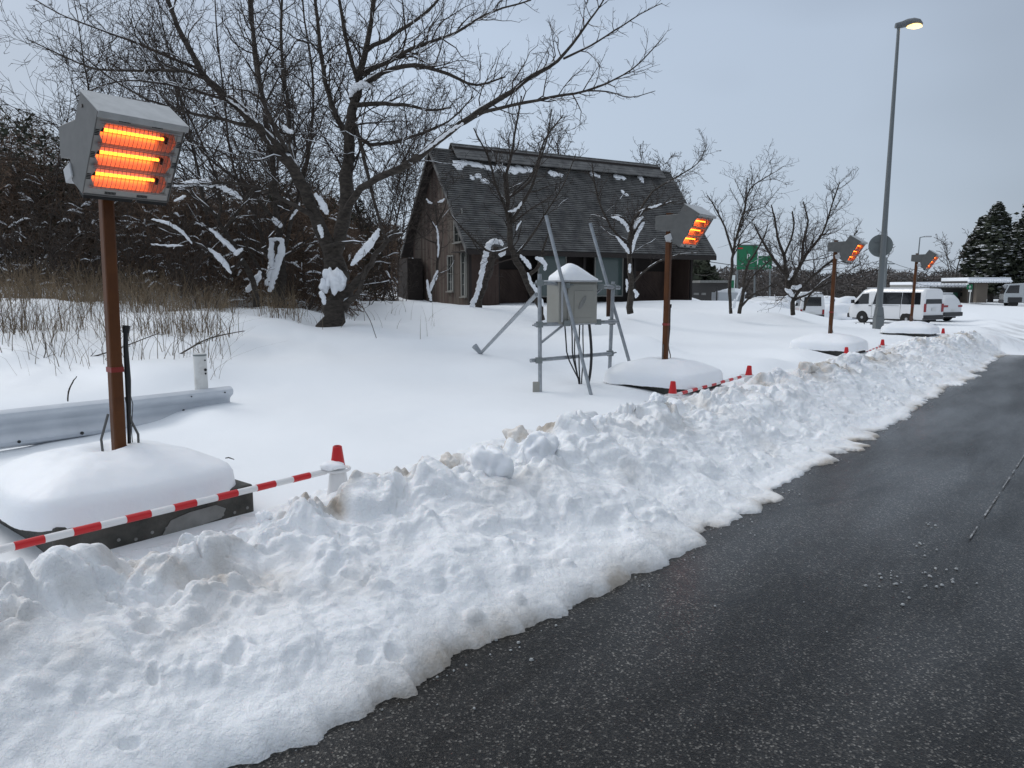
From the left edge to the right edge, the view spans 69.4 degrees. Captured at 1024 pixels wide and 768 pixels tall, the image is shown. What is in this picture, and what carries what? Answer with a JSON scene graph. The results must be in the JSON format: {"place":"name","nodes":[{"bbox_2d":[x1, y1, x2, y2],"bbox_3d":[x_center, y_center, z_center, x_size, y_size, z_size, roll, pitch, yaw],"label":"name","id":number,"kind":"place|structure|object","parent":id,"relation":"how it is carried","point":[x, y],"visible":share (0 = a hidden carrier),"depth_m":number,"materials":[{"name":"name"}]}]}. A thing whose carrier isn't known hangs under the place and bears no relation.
{"place":"outdoors","nodes":[
{"label":"outdoors","id":0,"kind":"place"},
{"bbox_2d":[0,257,1023,567],"bbox_3d":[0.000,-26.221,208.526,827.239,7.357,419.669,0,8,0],"label":"snow field","id":1,"kind":"structure","parent":0,"point":[306,395],"depth_m":9.53,"materials":[{"name":"white snow"}]},
{"bbox_2d":[0,192,100,295],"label":"bare shrub","id":2,"kind":"object","parent":1,"relation":"on","point":[13,254],"visible":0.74,"depth_m":13.97,"materials":[{"name":"brown plant"}]},
{"bbox_2d":[0,38,134,290],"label":"bare tree","id":3,"kind":"object","parent":1,"relation":"on","point":[34,197],"visible":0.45,"depth_m":16.18,"materials":[{"name":"brown plant"}]},
{"bbox_2d":[9,181,147,300],"bbox_3d":[-8.097,-2.476,13.827,2.193,2.342,2.695,-5,9,-32],"label":"bare shrub","id":4,"kind":"object","parent":1,"relation":"on","point":[59,247],"visible":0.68,"depth_m":13.58,"materials":[{"name":"brown plant"}]},
{"bbox_2d":[0,353,232,449],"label":"guard rail","id":5,"kind":"object","parent":1,"relation":"on","point":[26,426],"visible":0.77,"depth_m":6.85,"materials":[{"name":"white metal"}]},
{"bbox_2d":[0,255,234,337],"bbox_3d":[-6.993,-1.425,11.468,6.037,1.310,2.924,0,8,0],"label":"dry grass","id":6,"kind":"structure","parent":1,"relation":"on","point":[91,302],"depth_m":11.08,"materials":[{"name":"brown plant"}]},
{"bbox_2d":[0,479,253,551],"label":"concrete block","id":7,"kind":"structure","parent":1,"relation":"on","point":[112,537],"depth_m":4.08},
{"bbox_2d":[0,438,235,531],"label":"snow mound","id":8,"kind":"object","parent":7,"relation":"on","point":[71,486],"visible":0.93,"depth_m":4.00,"materials":[{"name":"white snow"}]},
{"bbox_2d":[59,89,188,450],"bbox_3d":[-2.161,-0.221,4.179,0.628,2.653,0.470,7,10,39],"label":"infrared heater","id":9,"kind":"object","parent":7,"relation":"on","point":[115,148],"visible":0.98,"depth_m":4.01,"materials":[{"name":"brown paint"}]},
{"bbox_2d":[47,189,211,304],"bbox_3d":[-7.229,-2.711,14.294,2.065,2.702,2.779,3,8,22],"label":"bare shrub","id":10,"kind":"object","parent":1,"relation":"on","point":[125,245],"visible":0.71,"depth_m":14.62,"materials":[{"name":"brown plant"}]},
{"bbox_2d":[0,0,265,288],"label":"bare tree","id":11,"kind":"object","parent":1,"relation":"on","point":[86,73],"visible":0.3,"depth_m":17.43,"materials":[{"name":"brown plant"}]},
{"bbox_2d":[0,261,271,376],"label":"bent stems","id":12,"kind":"object","parent":1,"relation":"on","point":[133,324],"visible":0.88,"depth_m":9.46,"materials":[{"name":"brown plant"}]},
{"bbox_2d":[0,257,273,359],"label":"dry stalks","id":13,"kind":"object","parent":1,"relation":"on","point":[25,328],"visible":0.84,"depth_m":10.27,"materials":[{"name":"brown plant"}]},
{"bbox_2d":[84,0,291,301],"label":"bare tree","id":14,"kind":"object","parent":1,"relation":"on","point":[194,155],"visible":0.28,"depth_m":16.87,"materials":[{"name":"brown plant"}]},
{"bbox_2d":[0,105,403,316],"bbox_3d":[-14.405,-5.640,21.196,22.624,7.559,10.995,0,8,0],"label":"thicket","id":15,"kind":"object","parent":1,"relation":"on","point":[352,250],"visible":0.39,"depth_m":17.22,"materials":[{"name":"brown plant"}]},
{"bbox_2d":[0,133,397,312],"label":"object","id":16,"kind":"structure","parent":15,"relation":"on","point":[177,214],"depth_m":16.73,"materials":[{"name":"white"}]},
{"bbox_2d":[141,168,267,306],"bbox_3d":[-5.743,-2.705,13.820,2.179,2.560,1.403,0,8,0],"label":"bare tree","id":17,"kind":"object","parent":1,"relation":"on","point":[220,258],"visible":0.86,"depth_m":13.68,"materials":[{"name":"brown plant"}]},
{"bbox_2d":[141,204,267,308],"bbox_3d":[-5.663,-2.339,14.086,2.240,2.204,2.350,0,8,0],"label":"bare shrub","id":18,"kind":"object","parent":1,"relation":"on","point":[189,276],"visible":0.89,"depth_m":13.91,"materials":[{"name":"brown plant"}]},
{"bbox_2d":[180,323,242,353],"bbox_3d":[-4.110,-0.526,9.763,1.084,0.559,0.259,-6,10,-40],"label":"fallen branch","id":19,"kind":"object","parent":1,"relation":"on","point":[200,342],"visible":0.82,"depth_m":9.80,"materials":[{"name":"brown wood"}]},
{"bbox_2d":[98,1,337,285],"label":"bare tree","id":20,"kind":"object","parent":1,"relation":"on","point":[213,170],"visible":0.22,"depth_m":20.68,"materials":[{"name":"brown plant"}]},
{"bbox_2d":[136,276,309,322],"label":"sparse reeds","id":21,"kind":"object","parent":1,"relation":"on","point":[224,302],"visible":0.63,"depth_m":13.84,"materials":[{"name":"brown plant"}]},
{"bbox_2d":[159,0,357,307],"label":"bare tree","id":22,"kind":"object","parent":1,"relation":"on","point":[273,274],"visible":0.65,"depth_m":15.11,"materials":[{"name":"brown plant"}]},
{"bbox_2d":[208,42,358,264],"bbox_3d":[-7.890,-7.729,26.270,5.704,9.622,6.289,-2,8,-18],"label":"bare tree","id":23,"kind":"object","parent":1,"relation":"on","point":[326,164],"visible":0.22,"depth_m":25.68,"materials":[{"name":"brown plant"}]},
{"bbox_2d":[259,231,347,309],"bbox_3d":[-4.426,-2.294,15.505,1.802,1.714,1.624,0,8,0],"label":"bare shrub","id":24,"kind":"object","parent":1,"relation":"on","point":[308,284],"visible":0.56,"depth_m":15.44,"materials":[{"name":"brown plant"}]},
{"bbox_2d":[211,284,437,338],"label":"grass tufts","id":25,"kind":"object","parent":1,"relation":"on","point":[319,311],"visible":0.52,"depth_m":14.52,"materials":[{"name":"brown plant"}]},
{"bbox_2d":[327,445,347,494],"bbox_3d":[-1.132,0.745,4.822,0.360,0.704,0.360,1,9,0],"label":"traffic cone","id":26,"kind":"object","parent":1,"relation":"on","point":[335,481],"visible":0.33,"depth_m":4.75,"materials":[{"name":"red"}]},
{"bbox_2d":[0,465,350,553],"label":"barrier bar","id":27,"kind":"object","parent":26,"relation":"attached to","point":[46,538],"visible":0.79,"depth_m":3.87,"materials":[{"name":"white"}]},
{"bbox_2d":[320,460,344,470],"bbox_3d":[-1.144,0.522,4.732,0.163,0.063,0.135,0,8,0],"label":"snow clump","id":28,"kind":"object","parent":27,"relation":"on","point":[330,465],"visible":1,"depth_m":4.70,"materials":[{"name":"white snow"}]},
{"bbox_2d":[10,0,670,326],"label":"cherry tree","id":29,"kind":"object","parent":1,"relation":"on","point":[339,300],"visible":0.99,"depth_m":13.20,"materials":[{"name":"brown plant"}]},
{"bbox_2d":[314,245,405,304],"bbox_3d":[-3.762,-2.659,18.179,1.934,1.863,2.124,5,9,31],"label":"bare shrub","id":30,"kind":"object","parent":1,"relation":"on","point":[377,270],"visible":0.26,"depth_m":18.33,"materials":[{"name":"brown plant"}]},
{"bbox_2d":[334,78,450,300],"bbox_3d":[-3.265,-5.211,21.430,3.444,6.085,5.760,0,8,0],"label":"bare tree","id":31,"kind":"object","parent":1,"relation":"on","point":[399,176],"visible":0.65,"depth_m":20.34,"materials":[{"name":"brown plant"}]},
{"bbox_2d":[310,61,476,300],"bbox_3d":[-3.659,-5.837,22.511,5.066,7.140,3.622,-1,8,-9],"label":"bare tree","id":32,"kind":"object","parent":1,"relation":"on","point":[437,87],"visible":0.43,"depth_m":22.23,"materials":[{"name":"brown plant"}]},
{"bbox_2d":[366,258,421,300],"bbox_3d":[-3.404,-2.938,21.510,1.645,1.680,1.468,0,8,0],"label":"bare shrub","id":33,"kind":"object","parent":1,"relation":"on","point":[386,282],"visible":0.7,"depth_m":21.54,"materials":[{"name":"brown plant"}]},
{"bbox_2d":[409,187,456,301],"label":"young tree","id":34,"kind":"object","parent":1,"relation":"on","point":[431,287],"visible":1,"depth_m":20.09,"materials":[{"name":"brown plant"}]},
{"bbox_2d":[467,230,507,307],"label":"snag tree","id":35,"kind":"object","parent":1,"relation":"on","point":[481,289],"visible":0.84,"depth_m":19.04,"materials":[{"name":"brown plant"}]},
{"bbox_2d":[0,330,1010,767],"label":"snow bank","id":36,"kind":"structure","parent":1,"relation":"on","point":[314,618],"depth_m":3.51,"materials":[{"name":"white snow"}]},
{"bbox_2d":[255,510,272,523],"bbox_3d":[-1.320,0.712,3.922,0.078,0.089,0.094,5,9,34],"label":"snow chunk","id":37,"kind":"object","parent":36,"relation":"on","point":[262,516],"visible":0.89,"depth_m":3.90,"materials":[{"name":"white snow"}]},
{"bbox_2d":[439,452,458,467],"bbox_3d":[-0.396,0.510,4.688,0.127,0.146,0.132,-7,37,-7],"label":"snow chunk","id":38,"kind":"object","parent":36,"relation":"on","point":[448,459],"visible":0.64,"depth_m":4.65,"materials":[{"name":"white snow"}]},
{"bbox_2d":[464,445,513,478],"bbox_3d":[-0.154,0.544,4.693,0.277,0.334,0.387,-28,1,-30],"label":"snow chunk","id":39,"kind":"object","parent":36,"relation":"on","point":[489,461],"visible":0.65,"depth_m":4.58,"materials":[{"name":"white snow"}]},
{"bbox_2d":[502,425,528,443],"bbox_3d":[0.040,0.384,5.248,0.223,0.191,0.216,0,8,0],"label":"snow chunk","id":40,"kind":"object","parent":36,"relation":"on","point":[518,434],"visible":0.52,"depth_m":5.19,"materials":[{"name":"white snow"}]},
{"bbox_2d":[515,431,559,463],"bbox_3d":[0.166,0.479,5.093,0.295,0.314,0.270,19,7,-14],"label":"snow chunk","id":41,"kind":"object","parent":36,"relation":"on","point":[539,445],"visible":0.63,"depth_m":5.00,"materials":[{"name":"white snow"}]},
{"bbox_2d":[591,415,606,426],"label":"snow chunk","id":42,"kind":"object","parent":36,"relation":"on","point":[596,418],"visible":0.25,"depth_m":5.87,"materials":[{"name":"white snow"}]},
{"bbox_2d":[648,392,666,402],"bbox_3d":[1.306,0.155,6.655,0.169,0.169,0.146,1,16,-1],"label":"snow chunk","id":43,"kind":"object","parent":36,"relation":"on","point":[658,396],"visible":0.6,"depth_m":6.62,"materials":[{"name":"white snow"}]},
{"bbox_2d":[769,367,785,377],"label":"snow chunk","id":44,"kind":"object","parent":36,"relation":"on","point":[776,372],"visible":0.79,"depth_m":9.13,"materials":[{"name":"white snow"}]},
{"bbox_2d":[796,361,819,373],"bbox_3d":[3.869,-0.156,9.744,0.286,0.285,0.228,-4,9,-30],"label":"snow chunk","id":45,"kind":"object","parent":36,"relation":"on","point":[808,367],"visible":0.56,"depth_m":9.69,"materials":[{"name":"white snow"}]},
{"bbox_2d":[845,351,861,364],"bbox_3d":[5.182,-0.358,11.221,0.222,0.259,0.279,1,8,7],"label":"snow chunk","id":46,"kind":"object","parent":36,"relation":"on","point":[853,357],"visible":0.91,"depth_m":11.13,"materials":[{"name":"white snow"}]},
{"bbox_2d":[448,76,588,320],"bbox_3d":[0.083,-4.361,17.478,3.180,5.734,2.278,-1,8,-11],"label":"bare tree","id":47,"kind":"object","parent":1,"relation":"on","point":[530,286],"visible":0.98,"depth_m":17.44,"materials":[{"name":"brown plant"}]},
{"bbox_2d":[492,115,582,155],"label":"bare tree","id":48,"kind":"object","parent":1,"relation":"on","point":[557,149],"visible":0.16,"depth_m":43.90,"materials":[{"name":"brown plant"}]},
{"bbox_2d":[498,100,586,154],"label":"bare tree","id":49,"kind":"object","parent":1,"relation":"on","point":[560,130],"visible":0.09,"depth_m":41.48,"materials":[{"name":"brown plant"}]},
{"bbox_2d":[472,215,630,394],"bbox_3d":[0.039,-1.088,10.237,1.576,2.253,3.553,-7,10,-42],"label":"scaffold frame","id":50,"kind":"object","parent":1,"relation":"on","point":[611,313],"visible":0.96,"depth_m":9.11,"materials":[{"name":"grey metal"}]},
{"bbox_2d":[544,280,601,383],"bbox_3d":[0.768,-0.579,9.358,0.660,1.452,0.340,-5,9,-32],"label":"electrical box","id":51,"kind":"object","parent":50,"relation":"attached to","point":[582,295],"visible":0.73,"depth_m":9.21,"materials":[{"name":"grey paint"}]},
{"bbox_2d":[548,263,597,279],"bbox_3d":[0.769,-1.394,9.257,0.630,0.230,0.345,-5,9,-32],"label":"snow heap","id":52,"kind":"object","parent":51,"relation":"on","point":[570,271],"visible":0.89,"depth_m":9.11,"materials":[{"name":"white snow"}]},
{"bbox_2d":[567,284,596,321],"bbox_3d":[0.882,-1.010,9.229,0.455,0.470,0.028,-5,9,-32],"label":"door","id":53,"kind":"structure","parent":51,"relation":"in","point":[582,297],"depth_m":9.22,"materials":[{"name":"metal"}]},
{"bbox_2d":[397,143,716,305],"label":"timber house","id":54,"kind":"structure","parent":1,"relation":"on","point":[572,235],"depth_m":31.22,"materials":[{"name":"black wood"}]},
{"bbox_2d":[447,255,453,291],"bbox_3d":[-2.471,-4.445,29.738,0.060,1.450,0.550,-4,9,-30],"label":"window","id":55,"kind":"structure","parent":54,"relation":"in","point":[450,277],"depth_m":29.79,"materials":[{"name":"grey glass"}]},
{"bbox_2d":[452,208,462,243],"bbox_3d":[-2.139,-6.157,28.862,0.130,1.325,0.740,-4,9,-30],"label":"window","id":56,"kind":"structure","parent":54,"relation":"in","point":[456,236],"depth_m":29.08,"materials":[{"name":"grey glass"}]},
{"bbox_2d":[459,250,467,297],"bbox_3d":[-1.889,-4.267,28.674,0.130,1.825,0.540,-4,9,-30],"label":"window","id":57,"kind":"structure","parent":54,"relation":"in","point":[462,255],"depth_m":28.78,"materials":[{"name":"grey glass"}]},
{"bbox_2d":[452,159,489,169],"bbox_3d":[-1.694,-8.980,30.323,1.792,0.444,0.373,-5,9,-32],"label":"snow patch","id":58,"kind":"object","parent":54,"relation":"on","point":[474,164],"visible":0.94,"depth_m":30.27,"materials":[{"name":"white snow"}]},
{"bbox_2d":[489,165,532,174],"bbox_3d":[-0.061,-9.069,31.207,2.347,0.498,0.391,-5,9,-31],"label":"snow patch","id":59,"kind":"object","parent":54,"relation":"on","point":[515,169],"visible":0.63,"depth_m":31.28,"materials":[{"name":"white snow"}]},
{"bbox_2d":[537,256,566,296],"bbox_3d":[1.678,-4.521,30.892,1.420,1.770,0.060,-4,9,-30],"label":"window","id":60,"kind":"structure","parent":54,"relation":"in","point":[551,268],"depth_m":30.77,"materials":[{"name":"grey glass"}]},
{"bbox_2d":[594,257,623,296],"bbox_3d":[4.232,-4.713,32.354,1.570,1.770,0.060,-4,9,-30],"label":"window","id":61,"kind":"structure","parent":54,"relation":"in","point":[613,267],"depth_m":32.38,"materials":[{"name":"grey glass"}]},
{"bbox_2d":[578,128,720,313],"bbox_3d":[3.861,-4.590,20.718,4.122,5.248,1.828,-1,8,-7],"label":"bare tree","id":62,"kind":"object","parent":1,"relation":"on","point":[633,234],"visible":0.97,"depth_m":20.58,"materials":[{"name":"brown plant"}]},
{"bbox_2d":[608,383,720,394],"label":"concrete block","id":63,"kind":"structure","parent":1,"relation":"on","point":[664,391],"depth_m":9.11,"materials":[{"name":"grey concrete"}]},
{"bbox_2d":[603,357,722,389],"bbox_3d":[1.967,-0.184,9.590,1.332,0.323,1.239,6,10,39],"label":"snow mound","id":64,"kind":"object","parent":63,"relation":"on","point":[682,373],"visible":0.97,"depth_m":9.18,"materials":[{"name":"white snow"}]},
{"bbox_2d":[655,203,716,358],"bbox_3d":[2.152,-0.906,9.372,0.628,2.653,0.470,6,10,39],"label":"infrared heater","id":65,"kind":"object","parent":63,"relation":"on","point":[687,226],"visible":0.98,"depth_m":9.20,"materials":[{"name":"silver metal"}]},
{"bbox_2d":[630,139,711,267],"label":"bare tree","id":66,"kind":"object","parent":1,"relation":"on","point":[657,163],"visible":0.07,"depth_m":40.28,"materials":[{"name":"brown plant"}]},
{"bbox_2d":[667,381,676,398],"bbox_3d":[1.827,0.318,8.447,0.360,0.704,0.360,5,7,32],"label":"traffic cone","id":67,"kind":"object","parent":1,"relation":"on","point":[672,390],"visible":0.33,"depth_m":8.39,"materials":[{"name":"red plastic"}]},
{"bbox_2d":[692,280,727,300],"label":"building","id":68,"kind":"structure","parent":1,"relation":"on","point":[703,289],"depth_m":51.57,"materials":[{"name":"grey"}]},
{"bbox_2d":[711,287,745,300],"bbox_3d":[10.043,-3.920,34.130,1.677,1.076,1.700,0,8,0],"label":"car","id":69,"kind":"object","parent":1,"relation":"on","point":[720,295],"visible":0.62,"depth_m":33.78,"materials":[{"name":"grey"}]},
{"bbox_2d":[697,138,798,313],"bbox_3d":[7.081,-4.654,21.850,2.480,5.161,2.353,7,10,42],"label":"bare tree","id":70,"kind":"object","parent":1,"relation":"on","point":[742,291],"visible":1,"depth_m":22.04,"materials":[{"name":"brown plant"}]},
{"bbox_2d":[744,365,751,382],"bbox_3d":[3.222,0.098,10.120,0.360,0.704,0.360,3,9,4],"label":"traffic cone","id":71,"kind":"object","parent":1,"relation":"on","point":[748,371],"visible":0.23,"depth_m":10.05,"materials":[{"name":"red plastic"}]},
{"bbox_2d":[664,374,753,397],"bbox_3d":[2.515,0.007,9.255,0.190,0.041,2.360,6,11,39],"label":"barrier bar","id":72,"kind":"object","parent":71,"relation":"attached to","point":[740,376],"visible":0.97,"depth_m":9.10,"materials":[{"name":"white"}]},
{"bbox_2d":[736,245,771,296],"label":"highway sign","id":73,"kind":"object","parent":1,"relation":"on","point":[742,251],"visible":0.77,"depth_m":59.18,"materials":[{"name":"green metal"}]},
{"bbox_2d":[745,298,789,308],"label":"snow pile","id":74,"kind":"object","parent":1,"relation":"on","point":[786,305],"visible":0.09,"depth_m":43.29,"materials":[{"name":"white snow"}]},
{"bbox_2d":[750,296,787,301],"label":"snow pile","id":75,"kind":"object","parent":1,"relation":"on","point":[772,298],"visible":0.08,"depth_m":49.89,"materials":[{"name":"white snow"}]},
{"bbox_2d":[755,301,785,307],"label":"snow pile","id":76,"kind":"object","parent":1,"relation":"on","point":[775,303],"visible":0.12,"depth_m":41.46,"materials":[{"name":"white snow"}]},
{"bbox_2d":[746,166,866,314],"bbox_3d":[9.260,-4.503,23.302,3.006,4.746,3.468,-7,10,-44],"label":"bare tree","id":77,"kind":"object","parent":1,"relation":"on","point":[790,286],"visible":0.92,"depth_m":23.40,"materials":[{"name":"brown plant"}]},
{"bbox_2d":[795,292,824,316],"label":"white minivan","id":78,"kind":"object","parent":1,"relation":"on","point":[815,305],"visible":0.41,"depth_m":45.74,"materials":[{"name":"white paint"}]},
{"bbox_2d":[692,260,963,281],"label":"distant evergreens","id":79,"kind":"object","parent":1,"relation":"on","point":[705,267],"visible":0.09,"depth_m":65.63,"materials":[{"name":"green plant"}]},
{"bbox_2d":[813,350,864,355],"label":"concrete block","id":80,"kind":"structure","parent":1,"relation":"on","point":[836,353],"depth_m":14.20,"materials":[{"name":"grey concrete"}]},
{"bbox_2d":[789,332,868,351],"bbox_3d":[6.311,-0.857,14.714,1.344,0.324,1.230,6,10,39],"label":"snow mound","id":81,"kind":"object","parent":80,"relation":"on","point":[823,341],"visible":0.98,"depth_m":14.30,"materials":[{"name":"white snow"}]},
{"bbox_2d":[827,235,867,332],"bbox_3d":[6.500,-1.560,14.498,0.628,2.653,0.470,7,10,39],"label":"infrared heater","id":82,"kind":"object","parent":80,"relation":"on","point":[850,248],"visible":0.99,"depth_m":14.32,"materials":[{"name":"silver metal"}]},
{"bbox_2d":[824,296,855,303],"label":"snow pile","id":83,"kind":"object","parent":1,"relation":"on","point":[846,299],"visible":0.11,"depth_m":58.75,"materials":[{"name":"white snow"}]},
{"bbox_2d":[717,263,963,298],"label":"distant woods","id":84,"kind":"object","parent":1,"relation":"on","point":[859,286],"visible":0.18,"depth_m":122.83,"materials":[{"name":"brown plant"}]},
{"bbox_2d":[824,303,857,319],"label":"snow pile","id":85,"kind":"object","parent":1,"relation":"on","point":[841,311],"visible":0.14,"depth_m":50.80,"materials":[{"name":"white snow"}]},
{"bbox_2d":[853,229,893,288],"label":"bare tree","id":86,"kind":"object","parent":1,"relation":"on","point":[871,266],"visible":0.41,"depth_m":79.54,"materials":[{"name":"brown plant"}]},
{"bbox_2d":[847,288,943,322],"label":"passenger van","id":87,"kind":"object","parent":1,"relation":"on","point":[928,305],"visible":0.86,"depth_m":40.59,"materials":[{"name":"white paint"}]},
{"bbox_2d":[872,18,922,328],"bbox_3d":[12.174,-6.297,23.375,0.909,9.987,0.285,0,8,0],"label":"street lamp","id":88,"kind":"object","parent":1,"relation":"on","point":[878,316],"visible":0.94,"depth_m":23.36,"materials":[{"name":"silver metal"}]},
{"bbox_2d":[868,234,892,256],"bbox_3d":[11.845,-4.442,23.741,0.720,0.720,0.083,2,8,18],"label":"round sign","id":89,"kind":"object","parent":88,"relation":"attached to","point":[874,245],"visible":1,"depth_m":23.78,"materials":[{"name":"grey metal"}]},
{"bbox_2d":[883,333,935,336],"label":"concrete block","id":90,"kind":"structure","parent":1,"relation":"on","point":[919,335],"depth_m":19.46,"materials":[{"name":"grey concrete"}]},
{"bbox_2d":[880,321,939,333],"bbox_3d":[10.724,-1.544,19.921,1.350,0.323,1.241,6,10,39],"label":"snow mound","id":91,"kind":"object","parent":90,"relation":"on","point":[914,327],"visible":1,"depth_m":19.50,"materials":[{"name":"white snow"}]},
{"bbox_2d":[910,250,940,320],"bbox_3d":[10.929,-2.224,19.709,0.628,2.653,0.470,7,10,39],"label":"infrared heater","id":92,"kind":"object","parent":90,"relation":"on","point":[928,259],"visible":0.97,"depth_m":19.52,"materials":[{"name":"silver metal"}]},
{"bbox_2d":[890,282,968,302],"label":"bus shelter","id":93,"kind":"object","parent":1,"relation":"on","point":[959,291],"visible":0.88,"depth_m":84.56,"materials":[{"name":"grey"}]},
{"bbox_2d":[942,293,962,320],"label":"white suv","id":94,"kind":"object","parent":1,"relation":"on","point":[952,305],"visible":0.2,"depth_m":43.41,"materials":[{"name":"white paint"}]},
{"bbox_2d":[934,228,973,277],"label":"bare tree","id":95,"kind":"object","parent":1,"relation":"on","point":[945,246],"visible":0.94,"depth_m":94.80,"materials":[{"name":"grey plant"}]},
{"bbox_2d":[956,216,990,295],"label":"conifer tree","id":96,"kind":"object","parent":1,"relation":"on","point":[968,264],"visible":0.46,"depth_m":92.16,"materials":[{"name":"green plant"}]},
{"bbox_2d":[941,277,1011,302],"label":"entrance canopy","id":97,"kind":"object","parent":1,"relation":"on","point":[978,293],"visible":1,"depth_m":79.37,"materials":[{"name":"grey"}]},
{"bbox_2d":[959,201,1023,301],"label":"conifer tree","id":98,"kind":"object","parent":1,"relation":"on","point":[996,247],"visible":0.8,"depth_m":89.50,"materials":[{"name":"green plant"}]},
{"bbox_2d":[988,204,1023,291],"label":"conifer tree","id":99,"kind":"object","parent":1,"relation":"on","point":[1017,278],"visible":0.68,"depth_m":88.60,"materials":[{"name":"green plant"}]},
{"bbox_2d":[994,220,1023,296],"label":"conifer tree","id":100,"kind":"object","parent":1,"relation":"on","point":[1013,234],"visible":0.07,"depth_m":94.97,"materials":[{"name":"green plant"}]},
{"bbox_2d":[998,283,1023,305],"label":"van","id":101,"kind":"object","parent":1,"relation":"on","point":[1011,294],"visible":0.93,"depth_m":73.21,"materials":[{"name":"silver metal"}]},
{"bbox_2d":[0,0,1023,284],"label":"sky","id":102,"kind":"structure","parent":0,"point":[814,78],"materials":[{"name":"grey"}]},
{"bbox_2d":[228,355,1023,767],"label":"road","id":103,"kind":"structure","parent":0,"point":[670,665],"depth_m":3.29,"materials":[{"name":"grey asphalt"}]},
{"bbox_2d":[295,360,997,762],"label":"snow crumbs","id":104,"kind":"object","parent":103,"relation":"on","point":[715,606],"visible":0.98,"depth_m":4.01,"materials":[{"name":"white snow"}]},
{"bbox_2d":[969,455,1023,537],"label":"road marking","id":105,"kind":"object","parent":103,"relation":"on","point":[994,499],"visible":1,"depth_m":5.50,"materials":[{"name":"paint"}]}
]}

